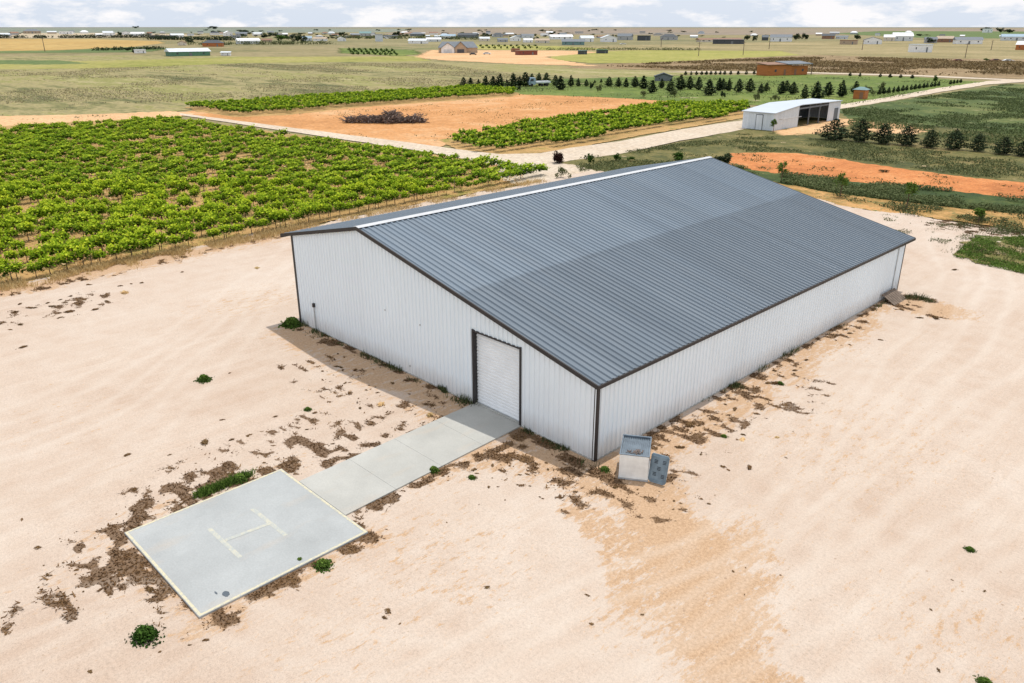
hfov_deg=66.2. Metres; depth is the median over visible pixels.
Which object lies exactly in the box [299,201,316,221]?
grapevine
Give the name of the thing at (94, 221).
grapevine
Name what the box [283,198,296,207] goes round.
grapevine
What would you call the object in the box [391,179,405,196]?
grapevine
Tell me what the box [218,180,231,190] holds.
grapevine
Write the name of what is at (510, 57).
dirt lot
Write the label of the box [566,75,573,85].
evergreen tree
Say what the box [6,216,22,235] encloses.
grapevine
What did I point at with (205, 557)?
helipad slab
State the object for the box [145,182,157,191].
grapevine
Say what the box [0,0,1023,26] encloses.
sky
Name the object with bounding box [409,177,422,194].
grapevine
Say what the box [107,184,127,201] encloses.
grapevine
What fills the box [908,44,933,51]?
block house
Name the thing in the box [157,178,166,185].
grapevine
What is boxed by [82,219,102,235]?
grapevine
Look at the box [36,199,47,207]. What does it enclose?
grapevine
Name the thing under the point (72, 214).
grapevine
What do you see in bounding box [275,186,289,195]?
grapevine
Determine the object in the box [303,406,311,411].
green weed
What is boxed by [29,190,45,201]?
grapevine
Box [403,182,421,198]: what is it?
grapevine
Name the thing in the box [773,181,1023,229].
tan strip
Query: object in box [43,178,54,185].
grapevine
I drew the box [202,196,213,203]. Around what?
grapevine
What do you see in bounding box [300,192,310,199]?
grapevine
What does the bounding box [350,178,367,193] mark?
grapevine
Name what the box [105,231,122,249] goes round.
grapevine
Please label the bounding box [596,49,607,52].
building
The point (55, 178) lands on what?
grapevine
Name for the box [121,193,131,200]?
grapevine
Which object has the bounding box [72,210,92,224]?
grapevine
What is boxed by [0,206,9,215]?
grapevine
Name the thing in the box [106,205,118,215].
grapevine
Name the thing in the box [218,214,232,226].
grapevine
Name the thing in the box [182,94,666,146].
orange field
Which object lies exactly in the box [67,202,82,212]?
grapevine
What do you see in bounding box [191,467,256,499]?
green weeds
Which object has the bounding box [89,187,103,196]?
grapevine
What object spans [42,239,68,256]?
grapevine
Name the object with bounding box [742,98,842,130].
open shed
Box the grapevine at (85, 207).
[83,201,94,211]
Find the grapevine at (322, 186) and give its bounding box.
[315,180,333,193]
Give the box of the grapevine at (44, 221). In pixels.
[38,216,51,225]
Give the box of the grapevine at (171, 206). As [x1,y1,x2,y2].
[162,199,181,213]
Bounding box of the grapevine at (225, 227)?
[215,223,234,237]
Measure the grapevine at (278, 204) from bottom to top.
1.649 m
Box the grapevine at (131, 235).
[122,230,138,249]
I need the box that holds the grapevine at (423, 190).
[419,186,427,198]
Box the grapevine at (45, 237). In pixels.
[34,230,58,243]
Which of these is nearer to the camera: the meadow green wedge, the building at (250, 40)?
the meadow green wedge
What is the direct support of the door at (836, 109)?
in the open shed
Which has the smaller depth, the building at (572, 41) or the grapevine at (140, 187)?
the grapevine at (140, 187)
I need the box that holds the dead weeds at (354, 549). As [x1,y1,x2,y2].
[0,217,1023,638]
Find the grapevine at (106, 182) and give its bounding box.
[101,178,115,192]
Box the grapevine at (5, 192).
[0,188,12,198]
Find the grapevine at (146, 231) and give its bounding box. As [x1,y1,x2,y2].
[134,222,154,244]
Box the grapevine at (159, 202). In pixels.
[151,195,168,208]
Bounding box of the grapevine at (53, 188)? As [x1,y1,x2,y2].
[46,181,61,192]
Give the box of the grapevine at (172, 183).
[166,177,178,194]
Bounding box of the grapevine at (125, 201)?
[121,198,130,205]
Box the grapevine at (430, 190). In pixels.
[427,187,435,197]
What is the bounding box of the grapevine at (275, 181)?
[270,177,284,186]
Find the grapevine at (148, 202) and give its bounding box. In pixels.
[141,198,152,204]
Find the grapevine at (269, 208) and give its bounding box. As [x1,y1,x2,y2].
[264,206,275,222]
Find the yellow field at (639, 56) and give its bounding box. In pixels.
[551,50,796,62]
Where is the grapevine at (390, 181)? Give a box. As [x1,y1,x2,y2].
[386,177,399,186]
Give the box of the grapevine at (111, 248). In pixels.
[105,240,124,259]
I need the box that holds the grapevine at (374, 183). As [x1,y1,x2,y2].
[365,178,385,189]
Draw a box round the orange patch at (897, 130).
[868,122,931,133]
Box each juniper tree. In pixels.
[812,118,853,139]
[845,118,872,141]
[868,122,895,143]
[891,125,920,144]
[916,129,944,147]
[940,129,970,149]
[965,133,990,150]
[989,137,1018,153]
[1012,141,1023,155]
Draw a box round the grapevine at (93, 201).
[83,196,98,206]
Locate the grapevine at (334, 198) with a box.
[330,195,344,209]
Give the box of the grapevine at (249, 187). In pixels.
[242,183,255,192]
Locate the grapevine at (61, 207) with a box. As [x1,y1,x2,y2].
[52,203,70,215]
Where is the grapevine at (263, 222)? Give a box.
[258,218,270,226]
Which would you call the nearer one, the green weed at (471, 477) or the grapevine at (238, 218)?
the green weed at (471, 477)
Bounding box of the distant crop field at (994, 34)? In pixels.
[839,31,1023,37]
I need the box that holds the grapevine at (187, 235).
[180,229,196,244]
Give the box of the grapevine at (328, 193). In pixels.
[323,187,337,197]
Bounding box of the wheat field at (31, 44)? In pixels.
[0,39,162,50]
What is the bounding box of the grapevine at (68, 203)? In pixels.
[58,200,72,209]
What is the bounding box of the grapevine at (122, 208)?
[113,202,133,216]
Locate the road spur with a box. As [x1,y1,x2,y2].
[498,163,596,185]
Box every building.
[23,29,40,33]
[59,31,72,33]
[102,31,112,35]
[130,32,144,35]
[133,49,145,52]
[149,35,173,37]
[164,48,210,55]
[169,33,183,37]
[177,41,186,44]
[202,40,223,46]
[220,51,230,55]
[223,31,232,35]
[235,32,246,35]
[235,38,259,43]
[261,38,271,41]
[312,37,327,40]
[337,37,345,40]
[359,31,370,35]
[375,34,382,41]
[408,39,428,43]
[410,32,423,35]
[426,37,440,41]
[441,34,455,37]
[457,33,478,37]
[478,37,489,40]
[493,33,502,36]
[497,38,507,41]
[510,36,520,40]
[515,50,537,54]
[521,34,533,37]
[523,38,532,41]
[535,38,549,42]
[548,35,573,38]
[561,39,584,44]
[578,50,586,53]
[579,35,593,41]
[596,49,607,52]
[600,35,616,41]
[617,33,632,39]
[637,35,650,40]
[654,72,672,80]
[660,34,677,39]
[695,38,740,41]
[713,39,744,43]
[762,35,768,40]
[770,34,792,41]
[822,34,835,38]
[836,35,848,38]
[840,40,857,44]
[863,37,881,43]
[883,34,895,40]
[892,32,913,40]
[924,37,937,42]
[936,36,953,41]
[952,37,983,43]
[982,29,992,32]
[1000,34,1023,40]
[1015,41,1023,49]
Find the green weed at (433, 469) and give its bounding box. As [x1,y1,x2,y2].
[429,465,440,474]
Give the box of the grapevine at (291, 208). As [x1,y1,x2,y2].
[287,204,297,217]
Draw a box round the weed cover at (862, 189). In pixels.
[730,163,1023,213]
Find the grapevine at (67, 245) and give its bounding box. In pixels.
[59,239,77,254]
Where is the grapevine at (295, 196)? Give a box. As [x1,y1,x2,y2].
[290,191,301,200]
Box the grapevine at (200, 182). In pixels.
[196,177,207,188]
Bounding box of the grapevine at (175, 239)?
[166,233,182,247]
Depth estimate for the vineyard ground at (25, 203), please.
84.84 m
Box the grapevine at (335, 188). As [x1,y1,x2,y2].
[328,184,339,192]
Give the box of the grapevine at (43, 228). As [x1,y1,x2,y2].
[34,222,50,233]
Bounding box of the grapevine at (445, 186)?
[441,181,452,194]
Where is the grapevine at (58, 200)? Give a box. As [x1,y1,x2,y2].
[50,195,66,203]
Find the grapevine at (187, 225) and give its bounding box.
[177,221,194,232]
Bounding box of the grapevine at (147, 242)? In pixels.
[138,237,155,252]
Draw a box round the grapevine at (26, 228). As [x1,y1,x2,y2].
[16,217,37,240]
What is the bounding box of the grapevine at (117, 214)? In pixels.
[111,208,129,219]
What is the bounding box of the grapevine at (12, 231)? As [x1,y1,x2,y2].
[3,226,19,239]
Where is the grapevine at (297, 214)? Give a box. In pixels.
[291,208,305,220]
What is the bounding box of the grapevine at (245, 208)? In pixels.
[239,203,252,217]
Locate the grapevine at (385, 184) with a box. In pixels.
[378,179,390,189]
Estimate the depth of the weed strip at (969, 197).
88.31 m
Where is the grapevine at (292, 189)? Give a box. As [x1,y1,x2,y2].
[287,183,299,194]
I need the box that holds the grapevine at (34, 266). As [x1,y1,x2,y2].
[24,259,44,277]
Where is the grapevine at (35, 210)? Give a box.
[25,202,46,225]
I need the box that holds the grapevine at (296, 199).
[294,196,303,205]
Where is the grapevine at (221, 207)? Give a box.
[213,200,228,212]
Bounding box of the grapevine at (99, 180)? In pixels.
[92,176,102,183]
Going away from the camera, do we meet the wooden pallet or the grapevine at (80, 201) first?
the wooden pallet
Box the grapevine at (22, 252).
[17,246,31,262]
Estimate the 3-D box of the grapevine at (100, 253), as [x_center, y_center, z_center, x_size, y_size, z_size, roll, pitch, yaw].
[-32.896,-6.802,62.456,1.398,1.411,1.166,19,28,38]
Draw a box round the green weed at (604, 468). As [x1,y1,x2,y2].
[599,466,611,473]
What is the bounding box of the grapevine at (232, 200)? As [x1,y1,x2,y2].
[224,195,237,205]
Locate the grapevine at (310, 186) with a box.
[301,179,318,195]
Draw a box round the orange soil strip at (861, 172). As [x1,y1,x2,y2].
[729,152,1023,197]
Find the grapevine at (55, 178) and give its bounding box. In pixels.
[49,173,65,183]
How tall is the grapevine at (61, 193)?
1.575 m
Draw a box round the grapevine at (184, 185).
[175,179,193,191]
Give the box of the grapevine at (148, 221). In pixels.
[143,216,154,225]
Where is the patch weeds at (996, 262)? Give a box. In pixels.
[954,234,1023,272]
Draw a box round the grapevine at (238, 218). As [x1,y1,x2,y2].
[229,212,244,223]
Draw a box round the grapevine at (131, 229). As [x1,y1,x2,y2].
[126,224,137,233]
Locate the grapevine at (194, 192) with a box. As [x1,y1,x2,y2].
[188,186,200,201]
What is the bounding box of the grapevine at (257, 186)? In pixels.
[254,184,263,190]
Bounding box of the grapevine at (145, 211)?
[137,204,156,219]
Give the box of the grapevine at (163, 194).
[154,189,169,199]
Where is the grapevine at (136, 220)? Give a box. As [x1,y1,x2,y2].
[124,211,146,226]
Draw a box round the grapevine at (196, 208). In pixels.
[189,203,204,213]
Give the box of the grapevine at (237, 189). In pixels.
[233,187,245,194]
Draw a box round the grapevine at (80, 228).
[74,219,87,236]
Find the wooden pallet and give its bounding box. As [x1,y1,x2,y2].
[882,288,905,304]
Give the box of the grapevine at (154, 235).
[147,226,169,249]
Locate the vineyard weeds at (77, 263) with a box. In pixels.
[1,122,521,279]
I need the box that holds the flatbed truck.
[528,77,550,85]
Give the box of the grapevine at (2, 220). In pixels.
[0,213,14,222]
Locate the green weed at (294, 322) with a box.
[278,317,302,330]
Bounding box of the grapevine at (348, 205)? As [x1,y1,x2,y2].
[344,200,354,213]
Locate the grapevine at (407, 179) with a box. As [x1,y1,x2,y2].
[403,174,412,183]
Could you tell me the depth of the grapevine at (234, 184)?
88.08 m
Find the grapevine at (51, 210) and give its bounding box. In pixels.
[40,203,57,217]
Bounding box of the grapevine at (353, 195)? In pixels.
[347,188,360,201]
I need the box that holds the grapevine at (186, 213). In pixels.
[179,206,192,217]
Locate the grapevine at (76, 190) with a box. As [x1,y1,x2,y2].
[68,186,82,194]
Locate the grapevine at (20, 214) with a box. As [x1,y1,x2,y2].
[14,210,26,227]
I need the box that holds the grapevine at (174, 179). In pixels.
[166,172,179,187]
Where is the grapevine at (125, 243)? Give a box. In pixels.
[118,233,142,255]
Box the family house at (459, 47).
[438,41,477,52]
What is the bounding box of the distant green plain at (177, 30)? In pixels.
[0,28,412,33]
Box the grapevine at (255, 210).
[252,204,262,218]
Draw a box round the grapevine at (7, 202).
[0,194,17,208]
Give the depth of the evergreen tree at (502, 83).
242.59 m
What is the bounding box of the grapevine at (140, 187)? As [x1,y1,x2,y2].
[132,183,150,198]
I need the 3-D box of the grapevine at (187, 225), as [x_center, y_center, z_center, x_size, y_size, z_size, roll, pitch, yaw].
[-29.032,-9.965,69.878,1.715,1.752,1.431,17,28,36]
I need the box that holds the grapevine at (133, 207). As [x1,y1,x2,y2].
[129,201,142,214]
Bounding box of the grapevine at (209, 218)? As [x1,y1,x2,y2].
[202,211,220,227]
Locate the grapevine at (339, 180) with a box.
[327,173,345,186]
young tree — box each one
[771,119,777,131]
[776,161,788,179]
[833,173,850,196]
[904,180,918,206]
[972,207,987,221]
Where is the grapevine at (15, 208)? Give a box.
[8,202,24,214]
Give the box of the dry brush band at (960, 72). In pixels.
[565,55,1023,78]
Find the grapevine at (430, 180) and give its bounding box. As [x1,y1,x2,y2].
[424,176,436,186]
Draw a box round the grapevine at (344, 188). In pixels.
[339,181,356,193]
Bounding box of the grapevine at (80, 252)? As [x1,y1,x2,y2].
[69,244,93,264]
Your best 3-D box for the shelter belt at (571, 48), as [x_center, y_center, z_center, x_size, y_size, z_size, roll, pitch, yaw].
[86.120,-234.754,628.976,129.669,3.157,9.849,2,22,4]
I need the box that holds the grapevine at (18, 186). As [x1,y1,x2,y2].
[14,184,26,199]
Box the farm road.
[180,79,1023,164]
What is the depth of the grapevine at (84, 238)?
66.03 m
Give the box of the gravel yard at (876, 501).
[0,171,1023,682]
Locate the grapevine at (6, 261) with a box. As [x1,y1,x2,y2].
[0,255,10,268]
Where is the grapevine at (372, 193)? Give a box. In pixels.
[362,186,379,197]
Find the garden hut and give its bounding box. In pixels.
[852,87,870,98]
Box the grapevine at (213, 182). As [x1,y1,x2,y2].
[206,174,221,189]
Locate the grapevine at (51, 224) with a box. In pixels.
[45,217,62,231]
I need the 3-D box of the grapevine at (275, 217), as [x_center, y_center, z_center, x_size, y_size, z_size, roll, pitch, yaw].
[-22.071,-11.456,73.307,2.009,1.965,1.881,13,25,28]
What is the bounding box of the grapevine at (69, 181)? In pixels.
[62,179,74,185]
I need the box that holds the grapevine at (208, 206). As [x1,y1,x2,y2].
[198,200,218,212]
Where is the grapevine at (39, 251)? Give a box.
[26,246,47,260]
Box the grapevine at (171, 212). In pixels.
[162,208,182,219]
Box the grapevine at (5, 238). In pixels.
[0,233,13,250]
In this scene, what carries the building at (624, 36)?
on the town ground at (552, 42)
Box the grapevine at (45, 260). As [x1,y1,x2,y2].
[37,252,58,274]
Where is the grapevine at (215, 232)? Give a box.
[205,225,221,239]
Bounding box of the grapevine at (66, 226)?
[54,218,77,239]
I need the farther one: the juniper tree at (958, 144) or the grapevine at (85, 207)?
the juniper tree at (958, 144)
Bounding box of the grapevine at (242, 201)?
[235,195,253,207]
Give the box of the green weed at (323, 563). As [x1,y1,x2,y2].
[311,558,334,573]
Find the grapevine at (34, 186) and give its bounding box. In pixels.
[25,180,42,189]
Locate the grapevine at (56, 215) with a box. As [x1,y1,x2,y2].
[50,211,67,220]
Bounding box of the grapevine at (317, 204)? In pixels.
[312,199,327,217]
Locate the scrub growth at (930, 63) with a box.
[607,56,1023,74]
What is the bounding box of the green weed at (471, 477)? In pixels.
[468,475,475,480]
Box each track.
[0,111,194,125]
[686,71,1015,79]
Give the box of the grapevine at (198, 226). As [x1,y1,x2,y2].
[194,220,208,236]
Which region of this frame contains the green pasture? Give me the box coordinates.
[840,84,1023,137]
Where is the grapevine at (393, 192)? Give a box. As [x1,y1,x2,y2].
[383,188,401,204]
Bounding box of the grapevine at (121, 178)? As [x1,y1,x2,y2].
[112,174,127,185]
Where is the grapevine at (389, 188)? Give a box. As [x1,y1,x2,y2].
[383,186,395,193]
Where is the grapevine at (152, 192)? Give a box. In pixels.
[144,187,157,197]
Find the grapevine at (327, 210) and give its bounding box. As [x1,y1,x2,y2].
[322,202,334,215]
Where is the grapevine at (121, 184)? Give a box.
[112,179,127,198]
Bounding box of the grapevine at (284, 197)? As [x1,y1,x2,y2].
[281,192,291,201]
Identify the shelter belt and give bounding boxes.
[0,33,158,37]
[90,46,165,50]
[140,34,247,40]
[185,40,332,44]
[333,35,478,39]
[539,47,699,49]
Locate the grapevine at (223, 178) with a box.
[218,174,231,184]
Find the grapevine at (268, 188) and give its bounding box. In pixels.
[264,183,276,191]
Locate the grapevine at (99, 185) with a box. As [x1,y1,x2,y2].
[92,180,106,196]
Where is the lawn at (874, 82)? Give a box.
[438,75,978,104]
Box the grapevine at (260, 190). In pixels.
[255,188,266,194]
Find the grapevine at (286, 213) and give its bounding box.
[278,207,295,226]
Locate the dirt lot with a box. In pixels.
[415,50,596,65]
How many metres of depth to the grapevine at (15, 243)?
64.40 m
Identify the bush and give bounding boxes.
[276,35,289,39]
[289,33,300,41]
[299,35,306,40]
[552,150,563,162]
[555,166,570,177]
[584,153,594,161]
[613,153,620,159]
[669,89,677,95]
[672,151,682,159]
[714,152,731,162]
[753,92,759,100]
[770,95,779,100]
[793,33,800,39]
[800,33,808,38]
[865,85,875,93]
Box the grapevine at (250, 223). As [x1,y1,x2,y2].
[243,216,259,233]
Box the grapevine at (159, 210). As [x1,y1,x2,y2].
[153,205,168,220]
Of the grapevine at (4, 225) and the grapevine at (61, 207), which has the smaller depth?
the grapevine at (4, 225)
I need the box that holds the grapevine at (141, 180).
[134,176,147,185]
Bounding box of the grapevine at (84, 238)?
[80,233,91,240]
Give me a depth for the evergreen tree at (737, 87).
226.73 m
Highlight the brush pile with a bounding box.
[339,109,429,123]
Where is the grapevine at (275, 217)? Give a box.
[264,209,285,227]
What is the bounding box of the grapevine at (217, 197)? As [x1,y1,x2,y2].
[213,191,225,202]
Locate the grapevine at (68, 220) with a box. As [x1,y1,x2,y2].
[59,214,77,230]
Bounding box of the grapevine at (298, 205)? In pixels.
[293,198,310,215]
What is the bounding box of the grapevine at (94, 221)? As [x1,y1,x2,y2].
[84,216,102,226]
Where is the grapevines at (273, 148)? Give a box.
[0,83,750,258]
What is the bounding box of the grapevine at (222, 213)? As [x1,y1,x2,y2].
[217,209,228,217]
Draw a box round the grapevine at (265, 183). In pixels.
[261,178,273,188]
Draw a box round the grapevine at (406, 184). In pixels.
[401,181,411,190]
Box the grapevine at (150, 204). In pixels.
[141,201,156,218]
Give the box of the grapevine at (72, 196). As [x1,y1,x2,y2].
[65,191,80,202]
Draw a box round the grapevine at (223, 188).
[219,183,234,200]
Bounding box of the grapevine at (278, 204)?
[272,199,284,209]
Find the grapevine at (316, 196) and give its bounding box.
[313,191,324,200]
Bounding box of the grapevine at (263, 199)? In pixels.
[256,191,273,204]
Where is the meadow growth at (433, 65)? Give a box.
[0,63,543,119]
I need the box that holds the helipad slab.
[124,469,367,618]
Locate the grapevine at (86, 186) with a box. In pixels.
[78,179,93,191]
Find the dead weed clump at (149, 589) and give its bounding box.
[144,584,155,593]
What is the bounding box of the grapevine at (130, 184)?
[122,179,135,189]
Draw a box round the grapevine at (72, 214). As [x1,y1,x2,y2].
[64,209,78,217]
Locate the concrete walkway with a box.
[299,404,519,515]
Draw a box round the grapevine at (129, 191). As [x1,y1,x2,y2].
[123,189,136,196]
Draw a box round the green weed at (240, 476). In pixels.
[234,473,248,483]
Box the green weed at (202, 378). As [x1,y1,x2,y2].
[193,374,212,383]
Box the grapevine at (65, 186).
[58,182,73,191]
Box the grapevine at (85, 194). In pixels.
[78,189,90,198]
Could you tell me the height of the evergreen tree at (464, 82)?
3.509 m
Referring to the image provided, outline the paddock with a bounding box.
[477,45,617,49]
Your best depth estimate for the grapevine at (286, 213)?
73.75 m
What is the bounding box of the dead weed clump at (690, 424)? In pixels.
[683,421,695,430]
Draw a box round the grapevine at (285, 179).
[278,173,291,188]
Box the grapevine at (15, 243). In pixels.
[6,239,27,252]
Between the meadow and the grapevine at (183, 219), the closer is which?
the grapevine at (183, 219)
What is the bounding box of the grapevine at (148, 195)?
[141,190,157,200]
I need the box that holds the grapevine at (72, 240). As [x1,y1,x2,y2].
[66,236,79,242]
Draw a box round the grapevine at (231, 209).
[224,203,242,216]
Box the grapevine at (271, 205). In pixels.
[263,201,275,208]
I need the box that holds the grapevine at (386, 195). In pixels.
[381,190,395,204]
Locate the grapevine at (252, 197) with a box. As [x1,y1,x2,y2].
[246,192,257,204]
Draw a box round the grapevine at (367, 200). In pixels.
[361,194,376,209]
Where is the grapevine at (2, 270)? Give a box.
[0,262,8,276]
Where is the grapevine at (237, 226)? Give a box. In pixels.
[231,221,245,231]
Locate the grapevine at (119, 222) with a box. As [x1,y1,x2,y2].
[110,215,129,230]
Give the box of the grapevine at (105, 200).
[98,196,109,204]
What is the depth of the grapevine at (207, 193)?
83.34 m
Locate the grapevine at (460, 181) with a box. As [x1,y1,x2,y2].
[453,175,470,190]
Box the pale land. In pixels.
[5,33,198,37]
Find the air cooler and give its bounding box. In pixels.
[618,434,651,481]
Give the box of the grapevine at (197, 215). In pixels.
[191,209,205,221]
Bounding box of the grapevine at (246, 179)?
[236,175,252,192]
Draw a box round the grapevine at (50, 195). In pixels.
[45,191,57,199]
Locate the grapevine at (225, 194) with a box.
[219,188,236,199]
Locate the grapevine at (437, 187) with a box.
[432,183,443,195]
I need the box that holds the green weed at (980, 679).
[972,674,992,682]
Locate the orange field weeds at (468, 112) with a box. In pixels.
[333,99,607,140]
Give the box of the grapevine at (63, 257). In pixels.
[55,248,76,269]
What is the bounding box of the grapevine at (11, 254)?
[3,246,19,261]
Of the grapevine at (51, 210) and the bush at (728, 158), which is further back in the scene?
the bush at (728, 158)
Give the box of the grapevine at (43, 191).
[36,187,48,197]
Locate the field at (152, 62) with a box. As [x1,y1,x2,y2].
[0,56,430,68]
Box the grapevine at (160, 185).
[154,183,167,191]
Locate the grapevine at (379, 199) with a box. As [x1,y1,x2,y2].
[373,194,384,207]
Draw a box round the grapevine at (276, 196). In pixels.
[271,192,282,202]
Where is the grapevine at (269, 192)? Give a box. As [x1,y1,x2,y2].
[266,190,280,195]
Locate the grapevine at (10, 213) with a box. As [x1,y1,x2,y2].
[4,210,17,219]
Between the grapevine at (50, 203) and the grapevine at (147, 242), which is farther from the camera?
the grapevine at (50, 203)
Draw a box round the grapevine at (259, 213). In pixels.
[252,206,268,218]
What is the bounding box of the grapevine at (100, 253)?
[91,248,107,260]
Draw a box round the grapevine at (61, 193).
[55,188,66,199]
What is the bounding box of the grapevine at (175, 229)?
[165,223,184,235]
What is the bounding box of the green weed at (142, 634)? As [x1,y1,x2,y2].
[124,623,164,647]
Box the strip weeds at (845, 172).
[735,153,1023,190]
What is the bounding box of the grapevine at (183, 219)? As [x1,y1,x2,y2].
[177,215,193,224]
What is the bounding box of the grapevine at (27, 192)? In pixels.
[20,185,37,202]
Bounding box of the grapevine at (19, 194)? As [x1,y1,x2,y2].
[10,189,24,204]
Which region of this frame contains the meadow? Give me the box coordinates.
[0,55,694,115]
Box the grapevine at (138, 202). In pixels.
[126,196,144,208]
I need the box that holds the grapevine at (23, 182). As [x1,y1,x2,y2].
[17,178,31,186]
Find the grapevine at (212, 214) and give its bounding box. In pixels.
[204,209,219,226]
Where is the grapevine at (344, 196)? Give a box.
[331,191,349,201]
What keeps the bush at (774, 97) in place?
on the lawn at (874, 82)
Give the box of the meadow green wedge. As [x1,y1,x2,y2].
[0,60,85,64]
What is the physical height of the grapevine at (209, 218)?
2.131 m
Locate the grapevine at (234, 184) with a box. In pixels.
[229,178,241,188]
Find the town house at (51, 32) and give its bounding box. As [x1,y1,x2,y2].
[47,31,56,33]
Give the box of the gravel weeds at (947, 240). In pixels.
[883,214,1022,248]
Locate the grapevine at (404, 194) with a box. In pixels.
[399,190,409,198]
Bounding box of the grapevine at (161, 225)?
[150,217,167,232]
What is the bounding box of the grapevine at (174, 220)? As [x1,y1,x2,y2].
[165,215,180,226]
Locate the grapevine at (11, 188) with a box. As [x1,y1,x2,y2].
[0,181,18,192]
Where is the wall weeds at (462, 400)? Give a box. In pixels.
[299,218,1023,468]
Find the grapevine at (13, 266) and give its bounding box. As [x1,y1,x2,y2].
[4,258,25,280]
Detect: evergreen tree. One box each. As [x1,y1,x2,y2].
[459,77,467,85]
[467,78,475,85]
[482,76,490,85]
[489,76,498,85]
[496,73,506,85]
[507,72,519,86]
[517,76,522,85]
[519,72,529,85]
[536,73,541,83]
[542,72,551,83]
[551,75,557,84]
[555,75,566,89]
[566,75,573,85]
[576,78,581,85]
[604,77,613,85]
[614,77,621,86]
[622,78,629,86]
[630,76,638,86]
[638,76,648,88]
[647,80,657,92]
[658,79,664,87]
[664,79,675,91]
[674,74,686,89]
[685,76,693,88]
[693,76,702,89]
[701,79,716,94]
[715,77,723,90]
[721,78,726,89]
[724,78,732,90]
[732,79,744,91]
[743,78,755,91]
[757,84,765,92]
[763,82,771,90]
[777,81,786,93]
[784,80,790,90]
[788,82,799,93]
[800,84,808,98]
[807,81,826,98]
[823,81,834,95]
[835,80,848,96]
[850,81,859,92]
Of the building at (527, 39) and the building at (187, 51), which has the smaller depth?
the building at (187, 51)
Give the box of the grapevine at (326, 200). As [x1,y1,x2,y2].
[318,194,333,205]
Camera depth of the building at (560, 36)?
1150.56 m
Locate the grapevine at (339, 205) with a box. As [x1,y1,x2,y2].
[332,200,345,210]
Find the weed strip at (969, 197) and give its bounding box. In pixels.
[740,168,1023,213]
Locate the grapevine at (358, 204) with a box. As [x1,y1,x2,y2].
[352,197,364,210]
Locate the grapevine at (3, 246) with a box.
[0,240,9,257]
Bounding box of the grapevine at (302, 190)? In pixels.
[297,187,305,194]
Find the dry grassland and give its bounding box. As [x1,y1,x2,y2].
[557,40,1023,58]
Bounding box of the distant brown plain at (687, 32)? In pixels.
[384,29,1023,34]
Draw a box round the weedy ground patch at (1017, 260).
[953,235,1023,271]
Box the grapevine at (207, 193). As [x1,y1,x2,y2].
[200,188,212,198]
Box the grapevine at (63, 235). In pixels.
[54,229,70,242]
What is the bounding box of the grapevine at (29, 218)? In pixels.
[19,212,39,233]
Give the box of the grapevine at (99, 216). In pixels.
[90,211,104,220]
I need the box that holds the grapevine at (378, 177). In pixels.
[372,173,385,189]
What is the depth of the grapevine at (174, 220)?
71.10 m
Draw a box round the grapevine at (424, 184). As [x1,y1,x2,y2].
[418,179,429,187]
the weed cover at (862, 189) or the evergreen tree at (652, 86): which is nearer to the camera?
the weed cover at (862, 189)
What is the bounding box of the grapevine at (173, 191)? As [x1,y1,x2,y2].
[168,188,180,195]
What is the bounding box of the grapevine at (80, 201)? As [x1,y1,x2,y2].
[73,197,86,205]
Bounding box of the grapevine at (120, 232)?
[111,226,126,235]
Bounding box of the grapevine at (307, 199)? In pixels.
[304,196,315,204]
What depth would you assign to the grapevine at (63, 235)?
66.83 m
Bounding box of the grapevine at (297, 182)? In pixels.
[290,178,305,187]
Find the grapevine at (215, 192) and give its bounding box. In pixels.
[212,189,222,197]
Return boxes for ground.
[0,28,1023,259]
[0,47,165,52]
[0,118,510,282]
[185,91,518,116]
[219,36,860,46]
[336,48,421,55]
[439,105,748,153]
[562,98,1023,181]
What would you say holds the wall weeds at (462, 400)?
on the gravel yard at (876, 501)
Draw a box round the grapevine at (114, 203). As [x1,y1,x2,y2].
[107,200,120,208]
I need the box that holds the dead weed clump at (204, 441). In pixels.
[200,439,207,445]
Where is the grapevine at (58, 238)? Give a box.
[47,236,68,245]
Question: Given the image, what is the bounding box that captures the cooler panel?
[648,453,669,484]
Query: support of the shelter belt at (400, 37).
on the town ground at (552, 42)
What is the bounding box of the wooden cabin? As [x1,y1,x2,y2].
[756,61,812,75]
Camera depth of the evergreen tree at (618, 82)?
247.16 m
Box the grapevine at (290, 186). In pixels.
[282,182,296,188]
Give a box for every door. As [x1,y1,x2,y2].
[444,49,451,52]
[477,334,518,420]
[755,114,762,129]
[833,108,837,119]
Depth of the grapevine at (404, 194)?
84.04 m
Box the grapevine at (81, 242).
[74,237,96,258]
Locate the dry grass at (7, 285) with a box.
[0,177,546,291]
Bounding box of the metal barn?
[280,156,915,461]
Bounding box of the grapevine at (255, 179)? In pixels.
[251,176,262,185]
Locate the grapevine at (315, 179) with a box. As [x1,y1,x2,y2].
[309,173,322,183]
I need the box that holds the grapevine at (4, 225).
[0,220,12,234]
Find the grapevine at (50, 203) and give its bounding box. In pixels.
[43,198,57,211]
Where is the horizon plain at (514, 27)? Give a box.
[0,27,1023,27]
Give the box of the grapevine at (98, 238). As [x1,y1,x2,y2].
[89,229,112,250]
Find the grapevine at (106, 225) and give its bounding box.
[98,218,117,232]
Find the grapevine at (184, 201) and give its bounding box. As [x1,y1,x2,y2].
[173,193,193,209]
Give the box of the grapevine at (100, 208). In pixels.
[88,198,109,214]
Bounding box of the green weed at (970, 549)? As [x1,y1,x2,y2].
[963,546,977,552]

